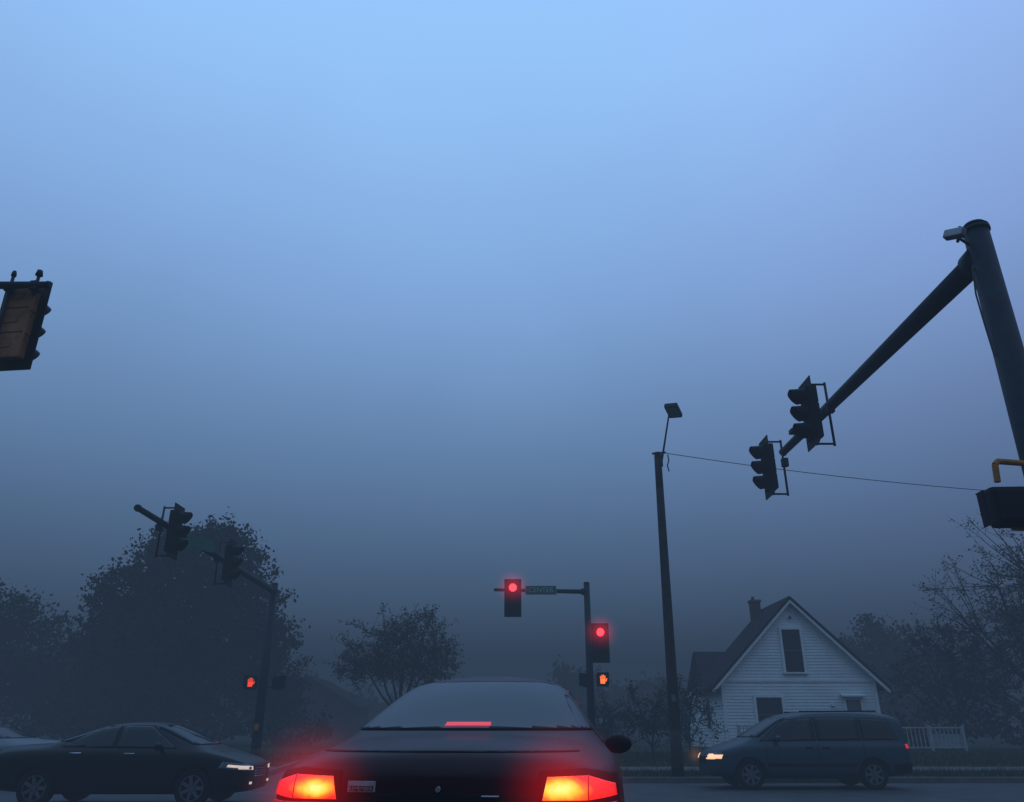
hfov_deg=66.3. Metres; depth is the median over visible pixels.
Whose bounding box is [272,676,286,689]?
pedestrian signal
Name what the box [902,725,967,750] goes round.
picket fence
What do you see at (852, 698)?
window head
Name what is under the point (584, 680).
pedestrian signal
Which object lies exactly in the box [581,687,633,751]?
shrub
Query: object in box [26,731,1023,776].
lawn
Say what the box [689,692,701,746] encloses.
wing
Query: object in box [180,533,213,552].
street name sign
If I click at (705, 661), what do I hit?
roof front
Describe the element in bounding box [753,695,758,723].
front window jamb
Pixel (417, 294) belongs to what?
sky
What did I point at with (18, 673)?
deciduous tree
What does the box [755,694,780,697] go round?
front window head
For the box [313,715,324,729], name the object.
window
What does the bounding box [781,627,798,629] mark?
attic window head
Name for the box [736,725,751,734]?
porch railing
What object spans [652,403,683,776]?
street lamp
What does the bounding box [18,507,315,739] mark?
maple tree
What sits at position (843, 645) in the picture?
drip edge
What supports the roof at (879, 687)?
attached to the core walls
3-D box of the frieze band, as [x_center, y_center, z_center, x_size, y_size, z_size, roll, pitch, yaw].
[12.030,11.764,32.979,6.300,0.100,0.030,0,-23,0]
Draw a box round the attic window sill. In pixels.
[783,672,808,673]
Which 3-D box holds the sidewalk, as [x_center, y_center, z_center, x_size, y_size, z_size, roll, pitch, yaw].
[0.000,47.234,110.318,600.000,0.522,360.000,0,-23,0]
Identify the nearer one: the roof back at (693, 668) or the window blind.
the window blind
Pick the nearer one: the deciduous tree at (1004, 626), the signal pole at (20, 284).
the signal pole at (20, 284)
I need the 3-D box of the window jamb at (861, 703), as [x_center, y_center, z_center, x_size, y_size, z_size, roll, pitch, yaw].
[14.550,12.955,32.459,0.100,1.300,0.070,0,-23,0]
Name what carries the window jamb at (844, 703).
attached to the clapboards
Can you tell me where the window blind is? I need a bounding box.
[846,700,860,709]
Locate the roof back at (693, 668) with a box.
[687,654,701,689]
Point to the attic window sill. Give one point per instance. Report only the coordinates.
(795, 672)
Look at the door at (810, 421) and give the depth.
14.98 m
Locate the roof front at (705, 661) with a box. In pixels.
[693,652,723,677]
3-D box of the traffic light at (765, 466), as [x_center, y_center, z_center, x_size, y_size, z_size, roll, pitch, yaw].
[5.839,1.522,17.819,0.812,1.360,0.561,11,-25,-24]
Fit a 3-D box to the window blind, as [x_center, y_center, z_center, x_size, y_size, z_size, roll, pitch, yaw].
[14.200,12.670,32.575,0.540,0.440,0.004,0,-23,0]
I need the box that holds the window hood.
[839,693,866,696]
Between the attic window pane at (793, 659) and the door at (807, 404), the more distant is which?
the attic window pane at (793, 659)
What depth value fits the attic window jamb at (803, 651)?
33.41 m
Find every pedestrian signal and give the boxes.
[243,675,257,689]
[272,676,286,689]
[579,673,590,687]
[596,672,608,686]
[975,486,1023,527]
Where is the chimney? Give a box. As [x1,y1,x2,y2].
[749,602,760,620]
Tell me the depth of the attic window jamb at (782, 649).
33.41 m
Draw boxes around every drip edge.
[712,596,789,689]
[790,597,890,689]
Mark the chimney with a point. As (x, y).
(755, 609)
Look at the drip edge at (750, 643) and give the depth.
33.22 m
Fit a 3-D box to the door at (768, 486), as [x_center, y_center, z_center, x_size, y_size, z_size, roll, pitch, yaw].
[5.735,1.839,17.654,0.020,0.320,0.330,0,-23,0]
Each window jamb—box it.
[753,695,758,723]
[778,627,785,671]
[781,695,785,713]
[799,627,806,671]
[842,697,846,710]
[860,697,863,709]
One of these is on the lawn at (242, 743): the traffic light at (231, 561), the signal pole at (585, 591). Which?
the signal pole at (585, 591)
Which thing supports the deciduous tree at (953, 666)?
on the lawn at (242, 743)
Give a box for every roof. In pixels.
[307,675,374,709]
[691,597,787,692]
[797,610,885,691]
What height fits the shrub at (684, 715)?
3.046 m
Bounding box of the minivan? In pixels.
[698,710,912,789]
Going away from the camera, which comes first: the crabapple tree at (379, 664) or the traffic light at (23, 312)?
the traffic light at (23, 312)
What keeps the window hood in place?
attached to the clapboards
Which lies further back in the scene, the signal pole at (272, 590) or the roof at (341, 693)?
the roof at (341, 693)
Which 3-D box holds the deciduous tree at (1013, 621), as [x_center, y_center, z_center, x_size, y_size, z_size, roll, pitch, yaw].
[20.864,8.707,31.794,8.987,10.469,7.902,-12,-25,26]
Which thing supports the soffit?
attached to the roof at (879, 687)
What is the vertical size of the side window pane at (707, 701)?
1.200 m
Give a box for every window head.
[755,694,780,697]
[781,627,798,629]
[845,697,859,699]
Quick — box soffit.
[790,603,887,691]
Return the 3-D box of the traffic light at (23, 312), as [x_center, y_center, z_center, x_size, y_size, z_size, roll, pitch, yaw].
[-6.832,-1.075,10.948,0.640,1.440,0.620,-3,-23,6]
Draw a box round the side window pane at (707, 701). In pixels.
[706,700,711,727]
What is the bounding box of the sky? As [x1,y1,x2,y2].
[0,0,1023,729]
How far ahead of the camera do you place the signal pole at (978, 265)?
10.22 m
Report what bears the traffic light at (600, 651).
attached to the signal pole at (585, 591)
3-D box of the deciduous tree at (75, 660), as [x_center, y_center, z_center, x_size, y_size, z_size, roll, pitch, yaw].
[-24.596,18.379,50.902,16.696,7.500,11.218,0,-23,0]
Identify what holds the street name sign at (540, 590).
attached to the signal pole at (585, 591)
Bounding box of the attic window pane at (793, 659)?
[781,630,804,671]
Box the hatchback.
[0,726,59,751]
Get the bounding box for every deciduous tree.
[0,578,96,727]
[0,631,240,736]
[838,613,972,735]
[867,613,1023,749]
[905,509,1023,690]
[971,546,1023,682]
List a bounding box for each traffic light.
[0,269,52,370]
[155,502,192,560]
[213,538,243,586]
[504,579,520,616]
[590,623,609,662]
[749,435,788,499]
[787,375,835,451]
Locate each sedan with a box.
[0,722,269,801]
[274,676,631,801]
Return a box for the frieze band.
[724,679,872,681]
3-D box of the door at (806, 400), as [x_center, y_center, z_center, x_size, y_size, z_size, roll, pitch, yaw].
[5.725,-0.081,15.367,0.020,0.320,0.330,0,-23,0]
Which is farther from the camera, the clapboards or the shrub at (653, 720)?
the clapboards
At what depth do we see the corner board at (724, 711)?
32.49 m
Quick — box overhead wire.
[666,453,976,489]
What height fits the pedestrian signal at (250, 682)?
0.461 m
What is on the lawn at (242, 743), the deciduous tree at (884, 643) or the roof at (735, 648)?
the deciduous tree at (884, 643)
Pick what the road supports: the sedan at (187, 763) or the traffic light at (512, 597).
the sedan at (187, 763)
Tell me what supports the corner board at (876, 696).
attached to the clapboards
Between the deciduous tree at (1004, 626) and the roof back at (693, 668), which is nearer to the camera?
the deciduous tree at (1004, 626)
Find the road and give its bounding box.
[0,770,1023,801]
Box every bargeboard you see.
[713,599,789,691]
[790,600,890,692]
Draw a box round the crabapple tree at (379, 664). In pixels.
[322,601,466,705]
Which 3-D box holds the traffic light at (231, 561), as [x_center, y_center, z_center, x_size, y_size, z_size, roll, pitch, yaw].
[-8.549,4.874,23.615,0.812,1.360,0.561,11,-25,-24]
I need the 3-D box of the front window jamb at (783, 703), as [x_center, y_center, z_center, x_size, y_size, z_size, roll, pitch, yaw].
[11.280,12.988,32.446,0.100,1.530,0.070,0,-23,0]
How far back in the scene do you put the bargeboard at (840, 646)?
33.20 m
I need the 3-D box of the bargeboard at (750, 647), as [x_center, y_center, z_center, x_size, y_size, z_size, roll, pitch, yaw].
[10.190,10.354,33.237,3.680,3.840,0.040,0,-23,0]
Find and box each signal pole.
[0,281,52,288]
[134,504,277,757]
[494,582,595,728]
[779,219,1023,530]
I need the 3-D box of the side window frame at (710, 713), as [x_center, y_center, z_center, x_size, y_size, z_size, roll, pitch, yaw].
[8.740,13.855,34.744,0.030,1.400,0.800,0,-23,0]
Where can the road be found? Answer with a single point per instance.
(827, 792)
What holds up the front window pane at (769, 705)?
on the front window sill
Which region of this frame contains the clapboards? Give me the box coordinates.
[698,603,876,746]
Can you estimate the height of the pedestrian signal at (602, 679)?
0.461 m
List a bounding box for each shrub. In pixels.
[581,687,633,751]
[613,678,679,756]
[649,672,727,753]
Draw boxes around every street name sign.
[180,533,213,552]
[525,586,556,594]
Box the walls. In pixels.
[264,678,368,739]
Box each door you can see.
[596,648,605,657]
[765,474,769,490]
[801,386,807,405]
[804,403,810,422]
[807,420,813,440]
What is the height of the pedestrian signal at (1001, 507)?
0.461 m
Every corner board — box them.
[721,681,728,740]
[872,680,880,713]
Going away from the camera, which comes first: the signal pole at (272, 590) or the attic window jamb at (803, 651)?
the signal pole at (272, 590)
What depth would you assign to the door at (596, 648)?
27.85 m
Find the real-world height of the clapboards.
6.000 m
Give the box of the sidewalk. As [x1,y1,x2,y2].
[268,760,1023,782]
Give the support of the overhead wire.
attached to the utility pole
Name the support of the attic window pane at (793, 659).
attached to the clapboards
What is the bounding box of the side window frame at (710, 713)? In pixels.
[705,696,712,730]
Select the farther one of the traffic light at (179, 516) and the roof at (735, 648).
the roof at (735, 648)
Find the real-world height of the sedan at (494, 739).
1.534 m
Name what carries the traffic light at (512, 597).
attached to the signal pole at (585, 591)
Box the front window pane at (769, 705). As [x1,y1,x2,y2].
[756,698,782,721]
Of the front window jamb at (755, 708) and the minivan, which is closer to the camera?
the minivan
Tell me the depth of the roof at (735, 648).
35.08 m
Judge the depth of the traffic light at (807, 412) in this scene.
15.15 m
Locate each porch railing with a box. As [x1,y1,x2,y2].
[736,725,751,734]
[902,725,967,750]

